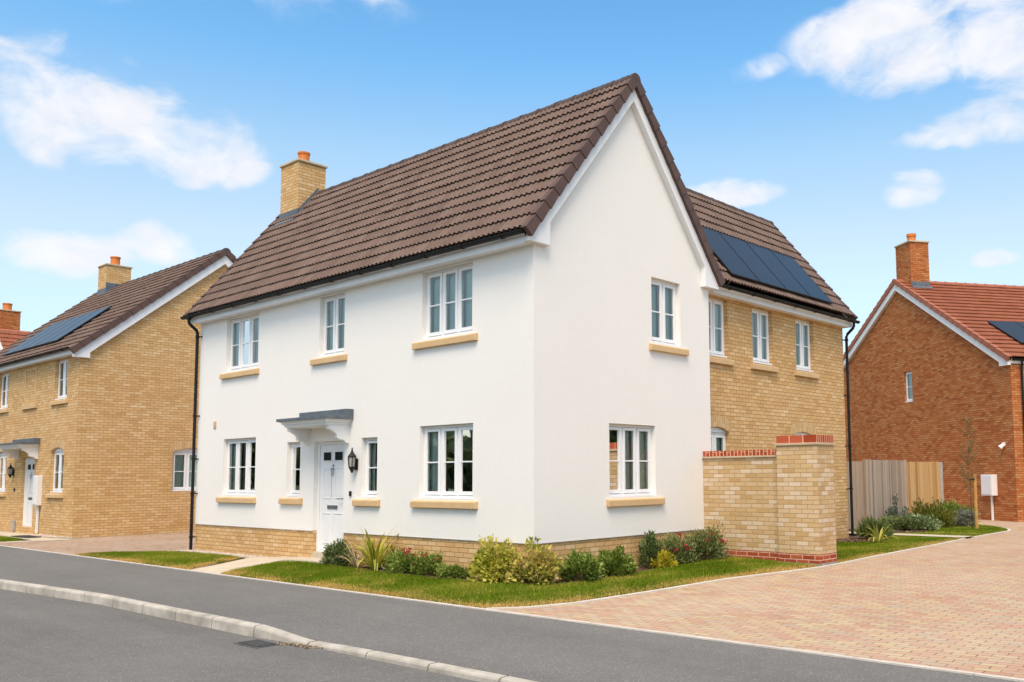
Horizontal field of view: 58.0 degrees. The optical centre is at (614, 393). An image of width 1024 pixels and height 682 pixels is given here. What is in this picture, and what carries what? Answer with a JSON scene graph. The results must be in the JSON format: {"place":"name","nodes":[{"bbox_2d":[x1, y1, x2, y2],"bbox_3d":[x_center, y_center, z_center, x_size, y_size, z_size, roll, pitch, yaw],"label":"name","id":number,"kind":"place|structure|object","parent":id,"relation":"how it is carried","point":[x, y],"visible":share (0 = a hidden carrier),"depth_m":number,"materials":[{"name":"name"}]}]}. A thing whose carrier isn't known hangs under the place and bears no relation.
{"place":"outdoors","nodes":[
{"label":"outdoors","id":0,"kind":"place"},
{"bbox_2d":[0,535,21,541],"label":"grass","id":1,"kind":"structure","parent":0,"point":[5,539],"depth_m":24.09,"materials":[{"name":"green plant"}]},
{"bbox_2d":[0,303,30,349],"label":"distant house","id":2,"kind":"structure","parent":0,"point":[10,332],"depth_m":44.81,"materials":[{"name":"red brick"}]},
{"bbox_2d":[0,540,51,542],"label":"curb","id":3,"kind":"structure","parent":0,"point":[26,541],"depth_m":23.44,"materials":[{"name":"beige concrete"}]},
{"bbox_2d":[0,531,69,539],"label":"path","id":4,"kind":"structure","parent":0,"point":[5,533],"depth_m":25.02,"materials":[{"name":"beige concrete"}]},
{"bbox_2d":[12,535,38,537],"bbox_3d":[-16.220,3.932,25.210,1.250,0.018,0.360,-5,-7,40],"label":"doormat","id":5,"kind":"object","parent":4,"relation":"on","point":[25,536],"visible":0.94,"depth_m":25.07,"materials":[{"name":"rubber"}]},
{"bbox_2d":[0,532,228,568],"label":"driveway","id":6,"kind":"structure","parent":0,"point":[161,542],"depth_m":22.31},
{"bbox_2d":[0,248,236,537],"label":"brick house","id":7,"kind":"structure","parent":0,"point":[96,406],"depth_m":26.46,"materials":[{"name":"brick"}]},
{"bbox_2d":[0,452,6,496],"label":"window","id":8,"kind":"structure","parent":7,"relation":"in","point":[3,456],"depth_m":28.82,"materials":[{"name":"white plastic"}]},
{"bbox_2d":[0,373,8,412],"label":"window","id":9,"kind":"structure","parent":7,"relation":"in","point":[5,378],"depth_m":29.17,"materials":[{"name":"white plastic"}]},
{"bbox_2d":[7,463,14,477],"bbox_3d":[-18.397,2.331,27.874,0.142,0.450,0.180,-5,-7,40],"label":"wall lantern","id":10,"kind":"object","parent":7,"relation":"attached to","point":[11,470],"depth_m":27.84,"materials":[{"name":"black metal"}]},
{"bbox_2d":[24,460,34,524],"bbox_3d":[-17.347,2.925,27.156,0.924,1.932,0.115,-5,-7,40],"label":"door","id":11,"kind":"structure","parent":7,"relation":"in","point":[30,463],"depth_m":27.25,"materials":[{"name":"white wood"}]},
{"bbox_2d":[32,475,42,532],"bbox_3d":[-16.603,3.173,26.281,0.300,1.650,0.163,-5,-7,40],"label":"meter box","id":12,"kind":"object","parent":7,"relation":"attached to","point":[37,491],"visible":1,"depth_m":26.23,"materials":[{"name":"white plastic"}]},
{"bbox_2d":[32,477,36,503],"bbox_3d":[-16.655,2.775,26.259,0.230,0.780,0.013,-5,-7,40],"label":"box door","id":13,"kind":"structure","parent":12,"relation":"in","point":[34,478],"depth_m":26.24,"materials":[{"name":"white plastic"}]},
{"bbox_2d":[45,448,63,497],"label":"window","id":14,"kind":"structure","parent":7,"relation":"in","point":[59,453],"depth_m":25.76,"materials":[{"name":"white plastic"}]},
{"bbox_2d":[49,359,67,405],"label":"window","id":15,"kind":"structure","parent":7,"relation":"in","point":[63,364],"depth_m":25.96,"materials":[{"name":"white plastic"}]},
{"bbox_2d":[172,448,196,490],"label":"window","id":16,"kind":"structure","parent":7,"relation":"in","point":[182,462],"depth_m":27.10,"materials":[{"name":"white plastic"}]},
{"bbox_2d":[73,550,239,569],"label":"grass","id":17,"kind":"structure","parent":0,"point":[188,560],"depth_m":17.81,"materials":[{"name":"green plant"}]},
{"bbox_2d":[0,589,476,681],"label":"road","id":18,"kind":"structure","parent":0,"point":[47,639],"depth_m":8.83,"materials":[{"name":"grey asphalt"}]},
{"bbox_2d":[233,639,279,648],"bbox_3d":[-3.647,2.548,9.337,0.460,0.013,0.270,-5,-7,40],"label":"gully grate","id":19,"kind":"object","parent":18,"relation":"on","point":[257,643],"visible":1,"depth_m":9.30,"materials":[{"name":"metal"}]},
{"bbox_2d":[0,579,537,681],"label":"kerb","id":20,"kind":"structure","parent":18,"relation":"on","point":[240,627],"depth_m":9.99,"materials":[{"name":"grey concrete"}]},
{"bbox_2d":[274,642,322,648],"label":"leaf litter","id":21,"kind":"object","parent":18,"relation":"on","point":[305,646],"visible":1,"depth_m":9.20,"materials":[{"name":"brown plant"}]},
{"bbox_2d":[191,557,325,573],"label":"path","id":22,"kind":"structure","parent":0,"point":[231,565],"depth_m":16.41,"materials":[{"name":"white concrete"}]},
{"bbox_2d":[312,639,538,681],"bbox_3d":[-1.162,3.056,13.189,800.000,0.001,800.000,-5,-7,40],"label":"ground","id":23,"kind":"structure","parent":0,"point":[460,666],"depth_m":8.95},
{"bbox_2d":[843,233,1023,521],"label":"red brick house","id":24,"kind":"structure","parent":23,"relation":"on","point":[930,362],"depth_m":33.00,"materials":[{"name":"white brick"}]},
{"bbox_2d":[905,371,912,402],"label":"window","id":25,"kind":"structure","parent":24,"relation":"in","point":[909,395],"depth_m":34.59,"materials":[{"name":"white plastic"}]},
{"bbox_2d":[981,474,997,519],"bbox_3d":[12.159,3.358,29.658,0.233,1.480,0.540,1,-5,-15],"label":"meter box","id":26,"kind":"object","parent":24,"relation":"attached to","point":[989,485],"visible":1,"depth_m":29.56,"materials":[{"name":"white plastic"}]},
{"bbox_2d":[981,476,990,493],"bbox_3d":[12.050,2.958,29.665,0.013,0.600,0.470,1,-5,-15],"label":"box door","id":27,"kind":"structure","parent":26,"relation":"in","point":[985,480],"depth_m":29.64,"materials":[{"name":"white plastic"}]},
{"bbox_2d":[998,442,1005,448],"bbox_3d":[12.340,1.663,29.178,0.210,0.233,0.166,0,-5,-6],"label":"security light","id":28,"kind":"object","parent":24,"relation":"attached to","point":[1002,445],"visible":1,"depth_m":29.11,"materials":[{"name":"white plastic"}]},
{"bbox_2d":[0,546,1019,681],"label":"pavement","id":29,"kind":"structure","parent":0,"point":[536,648],"depth_m":9.35,"materials":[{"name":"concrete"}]},
{"bbox_2d":[0,545,1023,681],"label":"edging","id":30,"kind":"object","parent":29,"relation":"on","point":[822,653],"visible":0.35,"depth_m":9.18,"materials":[{"name":"concrete"}]},
{"bbox_2d":[0,0,1023,353],"label":"sky","id":31,"kind":"structure","parent":0,"point":[153,135],"materials":[{"name":"blue"}]},
{"bbox_2d":[222,555,818,607],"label":"lawn","id":32,"kind":"structure","parent":0,"point":[553,600],"depth_m":12.84,"materials":[{"name":"plant"}]},
{"bbox_2d":[343,558,709,584],"bbox_3d":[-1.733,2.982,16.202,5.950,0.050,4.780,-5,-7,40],"label":"flower bed","id":33,"kind":"object","parent":32,"relation":"on","point":[531,583],"visible":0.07,"depth_m":14.06,"materials":[{"name":"brown wood"}]},
{"bbox_2d":[319,538,357,566],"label":"hebe shrub","id":34,"kind":"object","parent":33,"relation":"on","point":[337,549],"visible":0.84,"depth_m":15.98,"materials":[{"name":"green plant"}]},
{"bbox_2d":[330,530,377,566],"bbox_3d":[-4.395,2.636,15.644,0.863,0.640,0.899,-5,-7,40],"label":"strap leaf plant","id":35,"kind":"object","parent":33,"relation":"on","point":[353,563],"visible":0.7,"depth_m":15.57,"materials":[{"name":"plant"}]},
{"bbox_2d":[342,529,407,571],"bbox_3d":[-4.029,2.563,15.394,1.342,0.744,1.323,-5,-7,40],"label":"strap leaf plant","id":36,"kind":"object","parent":33,"relation":"on","point":[374,560],"visible":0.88,"depth_m":15.23,"materials":[{"name":"green plant"}]},
{"bbox_2d":[381,547,425,573],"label":"flowering shrub","id":37,"kind":"object","parent":33,"relation":"on","point":[400,561],"visible":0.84,"depth_m":14.74,"materials":[{"name":"green plant"}]},
{"bbox_2d":[407,550,443,575],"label":"flowering shrub","id":38,"kind":"object","parent":33,"relation":"on","point":[426,566],"visible":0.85,"depth_m":14.30,"materials":[{"name":"green plant"}]},
{"bbox_2d":[432,563,476,578],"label":"ground shrub","id":39,"kind":"object","parent":33,"relation":"on","point":[450,570],"visible":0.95,"depth_m":13.89,"materials":[{"name":"green plant"}]},
{"bbox_2d":[465,534,525,584],"bbox_3d":[-1.788,2.426,13.424,1.055,0.714,0.724,-4,-6,31],"label":"variegated shrub","id":40,"kind":"object","parent":33,"relation":"on","point":[491,565],"visible":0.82,"depth_m":13.27,"materials":[{"name":"yellow plant"}]},
{"bbox_2d":[503,536,564,584],"bbox_3d":[-1.124,2.393,13.149,0.985,0.708,0.692,-5,-7,40],"label":"variegated shrub","id":41,"kind":"object","parent":33,"relation":"on","point":[541,563],"visible":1,"depth_m":12.96,"materials":[{"name":"yellow plant"}]},
{"bbox_2d":[558,548,602,581],"bbox_3d":[-0.475,2.504,13.288,0.738,0.529,0.752,-5,-7,40],"label":"rounded shrub","id":42,"kind":"object","parent":33,"relation":"on","point":[585,564],"visible":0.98,"depth_m":13.19,"materials":[{"name":"green plant"}]},
{"bbox_2d":[595,544,639,576],"bbox_3d":[0.041,2.543,13.913,0.661,0.515,0.728,1,-5,-15],"label":"rounded shrub","id":43,"kind":"object","parent":33,"relation":"on","point":[616,562],"visible":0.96,"depth_m":13.79,"materials":[{"name":"green plant"}]},
{"bbox_2d":[636,530,663,567],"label":"upright shrub","id":44,"kind":"object","parent":33,"relation":"on","point":[649,546],"visible":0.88,"depth_m":14.90,"materials":[{"name":"green plant"}]},
{"bbox_2d":[649,549,677,567],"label":"yellow shrub","id":45,"kind":"object","parent":33,"relation":"on","point":[664,558],"visible":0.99,"depth_m":14.76,"materials":[{"name":"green plant"}]},
{"bbox_2d":[660,532,698,564],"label":"flowering shrub","id":46,"kind":"object","parent":33,"relation":"on","point":[684,553],"visible":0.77,"depth_m":15.28,"materials":[{"name":"green plant"}]},
{"bbox_2d":[681,523,731,559],"bbox_3d":[1.596,2.582,15.929,0.914,0.704,0.895,-2,-5,17],"label":"flowering shrub","id":47,"kind":"object","parent":33,"relation":"on","point":[705,541],"visible":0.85,"depth_m":15.75,"materials":[{"name":"green plant"}]},
{"bbox_2d":[195,529,971,573],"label":"garden soil","id":48,"kind":"structure","parent":0,"point":[855,535],"depth_m":22.18,"materials":[{"name":"brown soil"}]},
{"bbox_2d":[180,73,859,582],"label":"white house","id":49,"kind":"structure","parent":48,"relation":"on","point":[588,321],"depth_m":16.06,"materials":[{"name":"paint"}]},
{"bbox_2d":[216,438,255,502],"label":"window","id":50,"kind":"structure","parent":49,"relation":"in","point":[241,452],"depth_m":19.15,"materials":[{"name":"white plastic"}]},
{"bbox_2d":[219,313,258,378],"bbox_3d":[-7.786,-1.002,19.268,2.430,1.293,0.259,-5,-7,40],"label":"window","id":51,"kind":"structure","parent":49,"relation":"in","point":[244,330],"depth_m":19.32,"materials":[{"name":"white plastic"}]},
{"bbox_2d":[278,442,302,503],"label":"window","id":52,"kind":"structure","parent":49,"relation":"in","point":[295,452],"depth_m":17.72,"materials":[{"name":"white plastic"}]},
{"bbox_2d":[310,293,346,365],"bbox_3d":[-5.229,-1.217,17.098,1.494,1.293,0.256,-5,-7,40],"label":"window","id":53,"kind":"structure","parent":49,"relation":"in","point":[334,306],"depth_m":17.16,"materials":[{"name":"white plastic"}]},
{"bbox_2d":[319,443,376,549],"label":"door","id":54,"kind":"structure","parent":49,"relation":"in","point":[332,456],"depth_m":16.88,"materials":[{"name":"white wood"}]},
{"bbox_2d":[348,448,357,472],"bbox_3d":[-4.641,1.175,16.199,0.142,0.450,0.180,-5,-7,40],"label":"wall lantern","id":55,"kind":"object","parent":49,"relation":"attached to","point":[352,463],"depth_m":16.15,"materials":[{"name":"black metal"}]},
{"bbox_2d":[352,438,379,506],"bbox_3d":[-4.337,1.374,16.127,0.909,1.195,0.259,-5,-7,40],"label":"window","id":56,"kind":"structure","parent":49,"relation":"in","point":[370,492],"depth_m":16.17,"materials":[{"name":"white plastic"}]},
{"bbox_2d":[410,424,477,508],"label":"window","id":57,"kind":"structure","parent":49,"relation":"in","point":[448,449],"depth_m":14.75,"materials":[{"name":"white plastic"}]},
{"bbox_2d":[412,263,477,349],"bbox_3d":[-2.692,-1.430,14.948,2.295,1.293,0.259,-5,-7,40],"label":"window","id":58,"kind":"structure","parent":49,"relation":"in","point":[450,290],"depth_m":15.04,"materials":[{"name":"white plastic"}]},
{"bbox_2d":[606,424,664,506],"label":"window","id":59,"kind":"structure","parent":49,"relation":"in","point":[630,475],"depth_m":15.24,"materials":[{"name":"white plastic"}]},
{"bbox_2d":[649,279,688,355],"bbox_3d":[0.862,-1.355,16.108,0.258,1.288,1.494,-5,-7,40],"label":"window","id":60,"kind":"structure","parent":49,"relation":"in","point":[663,294],"depth_m":16.15,"materials":[{"name":"white plastic"}]},
{"bbox_2d":[711,427,725,450],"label":"window","id":61,"kind":"structure","parent":49,"relation":"in","point":[718,441],"depth_m":17.70,"materials":[{"name":"white plastic"}]},
{"bbox_2d":[708,297,734,365],"bbox_3d":[1.915,-1.224,17.721,0.256,1.293,1.476,-5,-7,40],"label":"window","id":62,"kind":"structure","parent":49,"relation":"in","point":[716,310],"depth_m":17.86,"materials":[{"name":"white plastic"}]},
{"bbox_2d":[750,308,778,372],"bbox_3d":[3.028,-1.118,19.021,0.252,1.293,1.422,-5,-7,40],"label":"window","id":63,"kind":"structure","parent":49,"relation":"in","point":[760,329],"depth_m":19.07,"materials":[{"name":"white plastic"}]},
{"bbox_2d":[794,319,819,378],"bbox_3d":[4.186,-1.008,20.376,0.253,1.293,1.440,-5,-7,40],"label":"window","id":64,"kind":"structure","parent":49,"relation":"in","point":[802,330],"depth_m":20.43,"materials":[{"name":"white plastic"}]},
{"bbox_2d":[486,527,1010,608],"bbox_3d":[5.411,3.224,18.916,2.560,0.164,21.265,-4,-6,34],"label":"edging","id":65,"kind":"object","parent":48,"relation":"on","point":[636,593],"visible":0.23,"depth_m":13.26,"materials":[{"name":"concrete"}]},
{"bbox_2d":[702,435,836,565],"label":"garden wall","id":66,"kind":"structure","parent":48,"relation":"on","point":[778,503],"depth_m":15.54,"materials":[{"name":"brick"}]},
{"label":"flower bed","id":67,"kind":"structure","parent":48,"relation":"on","visible":0},
{"bbox_2d":[849,528,926,532],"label":"bark mulch","id":68,"kind":"object","parent":67,"relation":"on","point":[901,530],"visible":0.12,"depth_m":24.21,"materials":[{"name":"brown wood"}]},
{"bbox_2d":[847,459,943,528],"bbox_3d":[8.215,2.950,27.393,1.339,1.960,5.318,-5,-7,40],"label":"fence","id":69,"kind":"object","parent":67,"relation":"on","point":[877,485],"visible":0.56,"depth_m":26.80,"materials":[{"name":"brown wood"}]},
{"bbox_2d":[883,494,909,516],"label":"silver shrub","id":70,"kind":"object","parent":67,"relation":"on","point":[892,511],"visible":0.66,"depth_m":25.68,"materials":[{"name":"green plant"}]},
{"bbox_2d":[878,514,924,529],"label":"shrub","id":71,"kind":"object","parent":67,"relation":"on","point":[897,521],"visible":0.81,"depth_m":24.55,"materials":[{"name":"green plant"}]},
{"bbox_2d":[898,513,944,530],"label":"shrub","id":72,"kind":"object","parent":67,"relation":"on","point":[928,522],"visible":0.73,"depth_m":24.51,"materials":[{"name":"green plant"}]},
{"bbox_2d":[909,497,959,526],"bbox_3d":[8.890,3.359,25.878,1.642,0.953,1.409,-5,-7,40],"label":"tall shrub","id":73,"kind":"object","parent":67,"relation":"on","point":[945,517],"visible":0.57,"depth_m":25.64,"materials":[{"name":"green plant"}]},
{"bbox_2d":[934,498,981,524],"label":"tall shrub","id":74,"kind":"object","parent":67,"relation":"on","point":[953,506],"visible":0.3,"depth_m":26.75,"materials":[{"name":"green plant"}]},
{"bbox_2d":[494,519,1023,678],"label":"driveway","id":75,"kind":"structure","parent":0,"point":[957,605],"depth_m":10.62,"materials":[{"name":"brick"}]},
{"bbox_2d":[849,532,968,536],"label":"path","id":76,"kind":"structure","parent":0,"point":[927,535],"depth_m":22.14,"materials":[{"name":"grey concrete"}]},
{"bbox_2d":[902,523,1007,536],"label":"grass","id":77,"kind":"structure","parent":0,"point":[969,530],"depth_m":24.08,"materials":[{"name":"green plant"}]},
{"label":"lawn","id":78,"kind":"structure","parent":0,"visible":0},
{"bbox_2d":[858,523,897,541],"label":"strap leaf plant","id":79,"kind":"object","parent":78,"relation":"on","point":[877,537],"visible":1,"depth_m":19.75,"materials":[{"name":"green plant"}]},
{"bbox_2d":[836,535,961,562],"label":"grass","id":80,"kind":"structure","parent":78,"relation":"on","point":[850,550],"depth_m":18.85,"materials":[{"name":"green plant"}]},
{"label":"flower bed","id":81,"kind":"structure","parent":0,"visible":0},
{"bbox_2d":[836,537,882,541],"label":"bark mulch","id":82,"kind":"object","parent":81,"relation":"on","point":[862,539],"visible":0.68,"depth_m":20.67,"materials":[{"name":"brown wood"}]},
{"bbox_2d":[853,514,895,538],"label":"grassy shrub","id":83,"kind":"object","parent":81,"relation":"on","point":[868,522],"visible":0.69,"depth_m":20.85,"materials":[{"name":"green plant"}]},
{"label":"gravel strip","id":84,"kind":"structure","parent":0,"visible":0},
{"bbox_2d":[179,549,267,557],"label":"gravel","id":85,"kind":"structure","parent":84,"relation":"on","point":[236,554],"depth_m":18.82,"materials":[{"name":"beige gravel"}]},
{"label":"gravel strip","id":86,"kind":"structure","parent":0,"visible":0},
{"bbox_2d":[29,534,71,537],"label":"gravel","id":87,"kind":"structure","parent":86,"relation":"on","point":[44,535],"depth_m":25.08,"materials":[{"name":"beige gravel"}]},
{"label":"lawn","id":88,"kind":"structure","parent":0,"visible":0},
{"bbox_2d":[952,507,979,525],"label":"shrub","id":89,"kind":"object","parent":88,"relation":"on","point":[963,516],"visible":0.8,"depth_m":26.10,"materials":[{"name":"green plant"}]},
{"bbox_2d":[957,412,980,527],"bbox_3d":[9.859,2.081,25.390,0.651,3.309,0.546,-3,-6,27],"label":"young tree","id":90,"kind":"object","parent":88,"relation":"on","point":[968,451],"visible":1,"depth_m":25.39,"materials":[{"name":"green plant"}]},
{"bbox_2d":[973,474,977,528],"bbox_3d":[9.945,3.010,25.182,0.089,1.620,0.089,-5,-7,40],"label":"tree stake","id":91,"kind":"object","parent":88,"relation":"on","point":[975,502],"visible":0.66,"depth_m":25.16,"materials":[{"name":"brown wood"}]}
]}

